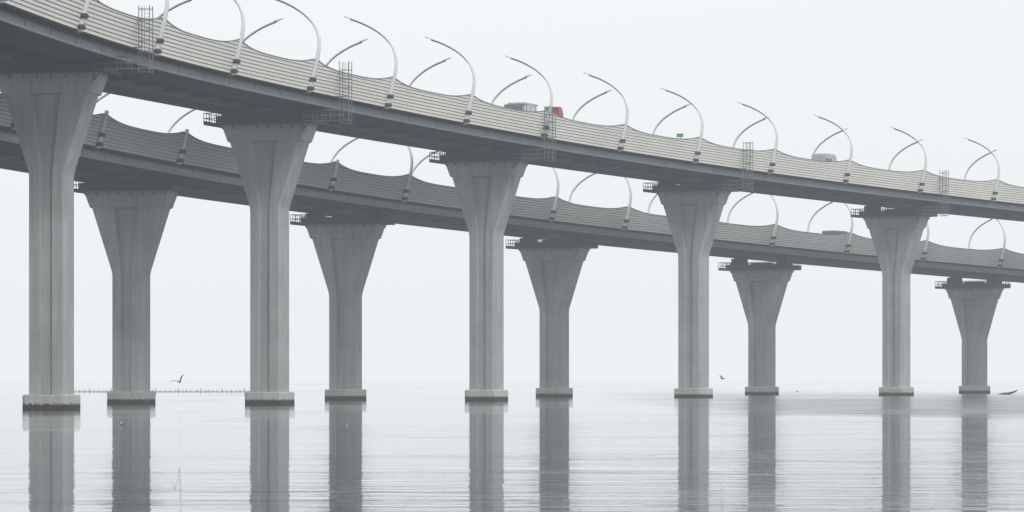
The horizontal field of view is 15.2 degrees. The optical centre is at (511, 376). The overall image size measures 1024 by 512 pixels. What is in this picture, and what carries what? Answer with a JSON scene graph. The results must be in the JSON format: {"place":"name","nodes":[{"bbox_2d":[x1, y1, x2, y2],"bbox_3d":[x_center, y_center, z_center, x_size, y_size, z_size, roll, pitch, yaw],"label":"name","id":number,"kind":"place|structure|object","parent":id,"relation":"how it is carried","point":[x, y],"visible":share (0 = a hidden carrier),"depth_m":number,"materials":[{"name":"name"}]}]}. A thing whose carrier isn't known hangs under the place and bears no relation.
{"place":"outdoors","nodes":[
{"label":"outdoors","id":0,"kind":"place"},
{"bbox_2d":[0,378,1023,511],"bbox_3d":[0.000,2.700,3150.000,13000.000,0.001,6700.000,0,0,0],"label":"water","id":1,"kind":"structure","parent":0,"point":[650,445],"depth_m":142.53,"materials":[{"name":"grey liquid"}]},
{"bbox_2d":[0,55,151,409],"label":"bridge pier","id":2,"kind":"structure","parent":1,"relation":"in","point":[51,105],"depth_m":313.59,"materials":[{"name":"concrete"}]},
{"bbox_2d":[0,0,1023,221],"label":"highway bridge","id":3,"kind":"structure","parent":2,"relation":"on","point":[190,70],"depth_m":398.63,"materials":[{"name":"concrete"}]},
{"bbox_2d":[71,0,89,32],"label":"street lamp","id":4,"kind":"object","parent":3,"relation":"on","point":[81,27],"visible":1,"depth_m":294.13,"materials":[{"name":"metal"}]},
{"bbox_2d":[133,5,152,72],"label":"access ladder","id":5,"kind":"object","parent":3,"relation":"attached to","point":[144,41],"visible":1,"depth_m":310.65,"materials":[{"name":"metal"}]},
{"bbox_2d":[148,0,168,56],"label":"street lamp","id":6,"kind":"object","parent":3,"relation":"on","point":[158,50],"visible":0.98,"depth_m":316.78,"materials":[{"name":"metal"}]},
{"bbox_2d":[156,0,191,17],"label":"street lamp","id":7,"kind":"object","parent":3,"relation":"on","point":[174,6],"visible":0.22,"depth_m":364.05,"materials":[{"name":"metal"}]},
{"bbox_2d":[225,0,244,76],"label":"street lamp","id":8,"kind":"object","parent":3,"relation":"on","point":[236,62],"visible":1,"depth_m":338.64,"materials":[{"name":"metal"}]},
{"bbox_2d":[243,18,282,41],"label":"street lamp","id":9,"kind":"object","parent":3,"relation":"on","point":[258,29],"visible":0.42,"depth_m":386.29,"materials":[{"name":"metal"}]},
{"bbox_2d":[276,0,320,93],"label":"street lamp","id":10,"kind":"object","parent":3,"relation":"on","point":[312,80],"visible":1,"depth_m":360.19,"materials":[{"name":"metal"}]},
{"bbox_2d":[335,61,351,123],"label":"access ladder","id":11,"kind":"object","parent":3,"relation":"attached to","point":[342,87],"visible":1,"depth_m":367.36,"materials":[{"name":"metal"}]},
{"bbox_2d":[325,38,367,65],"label":"street lamp","id":12,"kind":"object","parent":3,"relation":"on","point":[343,50],"visible":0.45,"depth_m":408.67,"materials":[{"name":"metal"}]},
{"bbox_2d":[344,16,397,109],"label":"street lamp","id":13,"kind":"object","parent":3,"relation":"on","point":[388,104],"visible":1,"depth_m":381.91,"materials":[{"name":"metal"}]},
{"bbox_2d":[409,57,450,85],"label":"street lamp","id":14,"kind":"object","parent":3,"relation":"on","point":[425,70],"visible":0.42,"depth_m":430.92,"materials":[{"name":"metal"}]},
{"bbox_2d":[425,36,475,124],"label":"street lamp","id":15,"kind":"object","parent":3,"relation":"on","point":[467,115],"visible":1,"depth_m":403.72,"materials":[{"name":"metal"}]},
{"bbox_2d":[491,74,531,103],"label":"street lamp","id":16,"kind":"object","parent":3,"relation":"on","point":[504,88],"visible":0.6,"depth_m":453.01,"materials":[{"name":"metal"}]},
{"bbox_2d":[505,55,552,139],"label":"street lamp","id":17,"kind":"object","parent":3,"relation":"on","point":[549,86],"visible":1,"depth_m":425.48,"materials":[{"name":"metal"}]},
{"bbox_2d":[504,102,562,116],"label":"flatbed truck","id":18,"kind":"object","parent":3,"relation":"on","point":[524,106],"visible":0.08,"depth_m":429.11,"materials":[{"name":"red paint"}]},
{"bbox_2d":[544,106,555,160],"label":"access ladder","id":19,"kind":"object","parent":3,"relation":"attached to","point":[549,137],"visible":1,"depth_m":424.99,"materials":[{"name":"metal"}]},
{"bbox_2d":[572,89,611,119],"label":"street lamp","id":20,"kind":"object","parent":3,"relation":"on","point":[585,103],"visible":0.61,"depth_m":474.93,"materials":[{"name":"metal"}]},
{"bbox_2d":[583,72,628,151],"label":"street lamp","id":21,"kind":"object","parent":3,"relation":"on","point":[620,146],"visible":1,"depth_m":447.06,"materials":[{"name":"metal"}]},
{"bbox_2d":[652,103,690,134],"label":"street lamp","id":22,"kind":"object","parent":3,"relation":"on","point":[666,116],"visible":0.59,"depth_m":496.57,"materials":[{"name":"metal"}]},
{"bbox_2d":[676,133,683,137],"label":"road sign","id":23,"kind":"object","parent":3,"relation":"on","point":[680,135],"visible":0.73,"depth_m":499.90,"materials":[{"name":"metal"}]},
{"bbox_2d":[661,87,703,163],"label":"street lamp","id":24,"kind":"object","parent":3,"relation":"on","point":[697,153],"visible":1,"depth_m":468.52,"materials":[{"name":"metal"}]},
{"bbox_2d":[741,142,752,190],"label":"access ladder","id":25,"kind":"object","parent":3,"relation":"attached to","point":[749,163],"visible":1,"depth_m":480.94,"materials":[{"name":"metal"}]},
{"bbox_2d":[732,116,769,147],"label":"street lamp","id":26,"kind":"object","parent":3,"relation":"on","point":[745,129],"visible":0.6,"depth_m":517.89,"materials":[{"name":"metal"}]},
{"bbox_2d":[737,101,777,174],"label":"street lamp","id":27,"kind":"object","parent":3,"relation":"on","point":[771,165],"visible":1,"depth_m":489.62,"materials":[{"name":"metal"}]},
{"bbox_2d":[812,153,836,160],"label":"delivery van","id":28,"kind":"object","parent":3,"relation":"on","point":[825,157],"visible":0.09,"depth_m":515.03,"materials":[{"name":"silver metal"}]},
{"bbox_2d":[811,128,847,158],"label":"street lamp","id":29,"kind":"object","parent":3,"relation":"on","point":[824,140],"visible":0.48,"depth_m":538.72,"materials":[{"name":"metal"}]},
{"bbox_2d":[814,114,852,184],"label":"street lamp","id":30,"kind":"object","parent":3,"relation":"on","point":[846,175],"visible":1,"depth_m":510.41,"materials":[{"name":"metal"}]},
{"bbox_2d":[888,139,922,169],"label":"street lamp","id":31,"kind":"object","parent":3,"relation":"on","point":[900,151],"visible":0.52,"depth_m":559.58,"materials":[{"name":"metal"}]},
{"bbox_2d":[890,126,926,193],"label":"street lamp","id":32,"kind":"object","parent":3,"relation":"on","point":[920,189],"visible":1,"depth_m":531.03,"materials":[{"name":"metal"}]},
{"bbox_2d":[939,170,948,215],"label":"access ladder","id":33,"kind":"object","parent":3,"relation":"attached to","point":[945,191],"visible":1,"depth_m":535.78,"materials":[{"name":"metal"}]},
{"bbox_2d":[964,149,997,179],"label":"street lamp","id":34,"kind":"object","parent":3,"relation":"on","point":[974,162],"visible":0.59,"depth_m":580.26,"materials":[{"name":"metal"}]},
{"bbox_2d":[964,137,999,201],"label":"street lamp","id":35,"kind":"object","parent":3,"relation":"on","point":[993,198],"visible":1,"depth_m":551.45,"materials":[{"name":"metal"}]},
{"bbox_2d":[74,178,189,403],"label":"bridge pier","id":36,"kind":"structure","parent":1,"relation":"in","point":[131,216],"depth_m":378.63,"materials":[{"name":"concrete"}]},
{"bbox_2d":[75,388,249,391],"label":"fishing net stakes","id":37,"kind":"object","parent":1,"relation":"in","point":[167,391],"visible":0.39,"depth_m":690.10,"materials":[{"name":"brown wood"}]},
{"bbox_2d":[203,109,351,404],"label":"bridge pier","id":38,"kind":"structure","parent":1,"relation":"in","point":[269,150],"depth_m":371.66,"materials":[{"name":"concrete"}]},
{"bbox_2d":[290,210,394,399],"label":"bridge pier","id":39,"kind":"structure","parent":1,"relation":"in","point":[345,246],"depth_m":443.69,"materials":[{"name":"concrete"}]},
{"bbox_2d":[429,148,551,400],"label":"bridge pier","id":40,"kind":"structure","parent":1,"relation":"in","point":[486,184],"depth_m":429.73,"materials":[{"name":"concrete"}]},
{"bbox_2d":[506,235,597,396],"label":"bridge pier","id":41,"kind":"structure","parent":1,"relation":"in","point":[554,266],"depth_m":506.73,"materials":[{"name":"concrete"}]},
{"bbox_2d":[643,178,747,397],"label":"bridge pier","id":42,"kind":"structure","parent":1,"relation":"in","point":[693,211],"depth_m":486.76,"materials":[{"name":"concrete"}]},
{"bbox_2d":[718,256,800,394],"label":"bridge pier","id":43,"kind":"structure","parent":1,"relation":"in","point":[762,287],"depth_m":563.80,"materials":[{"name":"concrete"}]},
{"bbox_2d":[851,202,947,395],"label":"bridge pier","id":44,"kind":"structure","parent":1,"relation":"in","point":[896,235],"depth_m":541.84,"materials":[{"name":"concrete"}]},
{"bbox_2d":[935,275,1010,393],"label":"bridge pier","id":45,"kind":"structure","parent":1,"relation":"in","point":[974,304],"depth_m":616.81,"materials":[{"name":"concrete"}]},
{"bbox_2d":[0,93,1023,282],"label":"highway bridge","id":46,"kind":"structure","parent":45,"relation":"on","point":[210,171],"depth_m":455.19,"materials":[{"name":"concrete"}]},
{"bbox_2d":[5,122,14,130],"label":"fence bracket","id":47,"kind":"object","parent":46,"relation":"attached to","point":[12,128],"visible":0.2,"depth_m":321.35,"materials":[{"name":"metal"}]},
{"bbox_2d":[91,110,108,149],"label":"fence bracket","id":48,"kind":"object","parent":46,"relation":"attached to","point":[101,135],"visible":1,"depth_m":345.40,"materials":[{"name":"metal"}]},
{"bbox_2d":[97,93,108,101],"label":"street lamp","id":49,"kind":"object","parent":46,"relation":"on","point":[102,96],"visible":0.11,"depth_m":390.67,"materials":[{"name":"metal"}]},
{"bbox_2d":[172,129,188,164],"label":"fence bracket","id":50,"kind":"object","parent":46,"relation":"attached to","point":[182,152],"visible":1,"depth_m":369.40,"materials":[{"name":"metal"}]},
{"bbox_2d":[167,109,194,132],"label":"street lamp","id":51,"kind":"object","parent":46,"relation":"on","point":[179,119],"visible":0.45,"depth_m":415.05,"materials":[{"name":"metal"}]},
{"bbox_2d":[324,159,338,191],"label":"fence bracket","id":52,"kind":"object","parent":46,"relation":"attached to","point":[332,186],"visible":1,"depth_m":417.07,"materials":[{"name":"metal"}]},
{"bbox_2d":[330,138,358,161],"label":"street lamp","id":53,"kind":"object","parent":46,"relation":"on","point":[342,147],"visible":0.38,"depth_m":463.00,"materials":[{"name":"metal"}]},
{"bbox_2d":[398,146,412,202],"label":"street lamp","id":54,"kind":"object","parent":46,"relation":"on","point":[405,192],"visible":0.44,"depth_m":440.47,"materials":[{"name":"metal"}]},
{"bbox_2d":[412,151,437,175],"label":"street lamp","id":55,"kind":"object","parent":46,"relation":"on","point":[420,161],"visible":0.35,"depth_m":486.73,"materials":[{"name":"metal"}]},
{"bbox_2d":[546,168,558,221],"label":"street lamp","id":56,"kind":"object","parent":46,"relation":"on","point":[552,217],"visible":0.58,"depth_m":486.78,"materials":[{"name":"metal"}]},
{"bbox_2d":[568,173,594,201],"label":"street lamp","id":57,"kind":"object","parent":46,"relation":"on","point":[579,183],"visible":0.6,"depth_m":531.79,"materials":[{"name":"metal"}]},
{"bbox_2d":[619,177,631,230],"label":"street lamp","id":58,"kind":"object","parent":46,"relation":"on","point":[625,226],"visible":0.68,"depth_m":508.82,"materials":[{"name":"metal"}]},
{"bbox_2d":[647,193,656,212],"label":"street lamp","id":59,"kind":"object","parent":46,"relation":"on","point":[649,206],"visible":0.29,"depth_m":553.44,"materials":[{"name":"metal"}]},
{"bbox_2d":[727,193,752,222],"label":"street lamp","id":60,"kind":"object","parent":46,"relation":"on","point":[737,202],"visible":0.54,"depth_m":573.58,"materials":[{"name":"metal"}]},
{"bbox_2d":[767,195,778,246],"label":"street lamp","id":61,"kind":"object","parent":46,"relation":"on","point":[773,237],"visible":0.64,"depth_m":550.23,"materials":[{"name":"metal"}]},
{"bbox_2d":[807,202,832,231],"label":"street lamp","id":62,"kind":"object","parent":46,"relation":"on","point":[816,212],"visible":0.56,"depth_m":593.76,"materials":[{"name":"metal"}]},
{"bbox_2d":[842,203,852,253],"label":"street lamp","id":63,"kind":"object","parent":46,"relation":"on","point":[847,246],"visible":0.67,"depth_m":570.19,"materials":[{"name":"metal"}]},
{"bbox_2d":[918,222,928,261],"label":"street lamp","id":64,"kind":"object","parent":46,"relation":"on","point":[923,257],"visible":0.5,"depth_m":589.62,"materials":[{"name":"metal"}]},
{"bbox_2d":[968,219,991,248],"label":"street lamp","id":65,"kind":"object","parent":46,"relation":"on","point":[979,226],"visible":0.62,"depth_m":632.25,"materials":[{"name":"metal"}]},
{"bbox_2d":[995,219,1005,268],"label":"street lamp","id":66,"kind":"object","parent":46,"relation":"on","point":[1001,260],"visible":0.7,"depth_m":608.51,"materials":[{"name":"metal"}]},
{"bbox_2d":[998,390,1016,394],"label":"boat","id":67,"kind":"object","parent":1,"relation":"in","point":[1009,393],"visible":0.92,"depth_m":584.88,"materials":[{"name":"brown wood"}]},
{"bbox_2d":[0,0,1023,377],"label":"sky","id":68,"kind":"structure","parent":0,"point":[941,73],"materials":[{"name":"white"}]},
{"bbox_2d":[822,230,846,233],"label":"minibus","id":69,"kind":"object","parent":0,"point":[832,232],"visible":0.02,"depth_m":575.72,"materials":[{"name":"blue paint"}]}
]}

